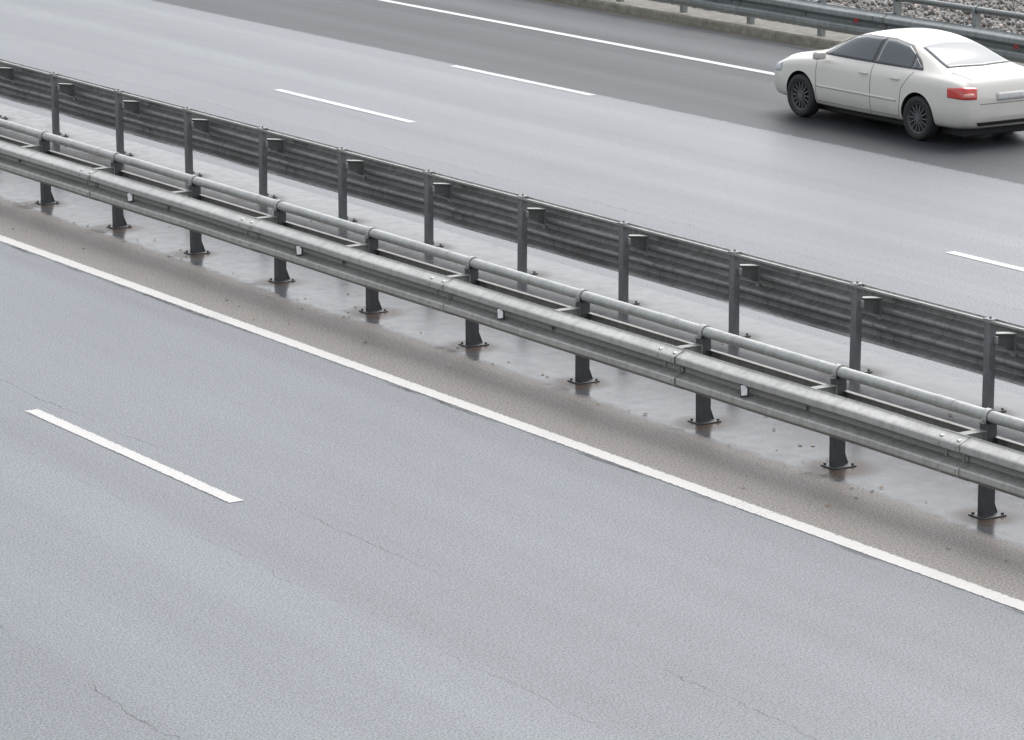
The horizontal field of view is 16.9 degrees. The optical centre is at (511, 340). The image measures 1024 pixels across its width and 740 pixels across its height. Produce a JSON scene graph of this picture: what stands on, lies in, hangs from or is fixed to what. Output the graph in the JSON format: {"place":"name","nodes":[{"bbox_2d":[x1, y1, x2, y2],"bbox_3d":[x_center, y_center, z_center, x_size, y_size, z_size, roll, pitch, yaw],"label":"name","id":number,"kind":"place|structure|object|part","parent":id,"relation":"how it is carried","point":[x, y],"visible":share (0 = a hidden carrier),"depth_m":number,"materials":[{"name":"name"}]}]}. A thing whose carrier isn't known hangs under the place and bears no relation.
{"place":"outdoors","nodes":[
{"label":"outdoors","id":0,"kind":"place"},
{"bbox_2d":[0,237,1023,739],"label":"road","id":1,"kind":"structure","parent":0,"point":[368,557],"depth_m":27.11,"materials":[{"name":"grey asphalt"}]},
{"bbox_2d":[26,409,243,502],"bbox_3d":[-3.453,1.013,31.126,0.150,0.001,4.020,-8,15,-32],"label":"road marking","id":2,"kind":"object","parent":1,"relation":"on","point":[150,463],"visible":1,"depth_m":30.99,"materials":[{"name":"paint"}]},
{"bbox_2d":[0,235,1023,610],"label":"road marking","id":3,"kind":"object","parent":1,"relation":"on","point":[822,533],"depth_m":31.52,"materials":[{"name":"paint"}]},
{"bbox_2d":[0,0,1023,395],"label":"road","id":4,"kind":"structure","parent":0,"point":[734,158],"depth_m":50.14,"materials":[{"name":"grey asphalt"}]},
{"bbox_2d":[275,89,415,122],"bbox_3d":[-2.545,-3.542,51.965,0.150,0.001,4.020,-8,15,-32],"label":"road marking","id":5,"kind":"object","parent":4,"relation":"on","point":[347,106],"visible":1,"depth_m":51.85,"materials":[{"name":"white paint"}]},
{"bbox_2d":[9,99,795,321],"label":"road marking","id":6,"kind":"object","parent":4,"relation":"on","point":[402,210],"depth_m":46.61,"materials":[{"name":"white paint"}]},
{"bbox_2d":[452,65,594,95],"bbox_3d":[0.136,-4.125,54.632,0.150,0.001,4.000,-8,15,-32],"label":"road marking","id":7,"kind":"object","parent":4,"relation":"on","point":[523,80],"visible":1,"depth_m":54.57,"materials":[{"name":"white paint"}]},
{"bbox_2d":[380,0,774,74],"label":"road marking","id":8,"kind":"object","parent":4,"relation":"on","point":[617,44],"depth_m":59.63,"materials":[{"name":"white paint"}]},
{"bbox_2d":[530,0,825,50],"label":"silt strip","id":9,"kind":"object","parent":4,"relation":"on","point":[744,36],"depth_m":61.40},
{"bbox_2d":[774,28,1023,139],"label":"car","id":10,"kind":"object","parent":4,"relation":"on","point":[923,83],"visible":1,"depth_m":48.96,"materials":[{"name":"beige paint"}]},
{"bbox_3d":[4.955,-4.263,49.900,0.257,0.339,1.132,-8,15,-32],"label":"side window","id":11,"kind":"part","parent":10,"relation":"part of","materials":[{"name":"grey glass"}]},
{"bbox_3d":[5.248,-4.179,49.509,0.305,0.361,2.261,-8,15,-32],"label":"window frame","id":12,"kind":"part","parent":10,"relation":"part of","materials":[{"name":"rubber"}]},
{"bbox_3d":[5.509,-4.085,49.074,0.254,0.335,0.751,-8,15,-32],"label":"side window","id":13,"kind":"part","parent":10,"relation":"part of","materials":[{"name":"grey glass"}]},
{"bbox_3d":[5.706,-3.909,48.675,0.095,0.146,0.252,-3,13,-11],"label":"side window","id":14,"kind":"part","parent":10,"relation":"part of","materials":[{"name":"grey glass"}]},
{"bbox_3d":[6.412,-4.074,48.928,1.163,0.261,0.761,-8,15,-32],"label":"rear window","id":15,"kind":"part","parent":10,"relation":"part of","materials":[{"name":"white glass"}]},
{"bbox_2d":[945,251,1023,270],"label":"road marking","id":16,"kind":"object","parent":4,"relation":"on","point":[988,261],"visible":1,"depth_m":40.02,"materials":[{"name":"white paint"}]},
{"bbox_2d":[0,103,1023,600],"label":"median","id":17,"kind":"object","parent":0,"point":[768,463],"depth_m":34.69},
{"bbox_2d":[0,184,1006,560],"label":"debris","id":18,"kind":"object","parent":17,"relation":"on","point":[468,356],"visible":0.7,"depth_m":34.55,"materials":[{"name":"brown plant"}]},
{"bbox_2d":[0,119,1023,519],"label":"guardrail","id":19,"kind":"object","parent":17,"relation":"on","point":[986,459],"visible":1,"depth_m":33.66,"materials":[{"name":"metal"}]},
{"bbox_2d":[0,59,1023,411],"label":"guardrail","id":20,"kind":"object","parent":17,"relation":"on","point":[990,349],"visible":0.97,"depth_m":39.00,"materials":[{"name":"grey metal"}]},
{"bbox_2d":[649,0,1023,61],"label":"gravel","id":21,"kind":"structure","parent":0,"point":[928,10],"depth_m":62.74,"materials":[{"name":"grey gravel"}]},
{"label":"ground","id":22,"kind":"structure","parent":0,"visible":0},
{"bbox_2d":[552,0,1023,65],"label":"kerb","id":23,"kind":"structure","parent":22,"relation":"on","point":[740,25],"depth_m":61.17,"materials":[{"name":"concrete"}]},
{"bbox_2d":[616,0,1023,62],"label":"guardrail","id":24,"kind":"object","parent":22,"relation":"on","point":[821,16],"visible":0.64,"depth_m":57.65,"materials":[{"name":"metal"}]}
]}

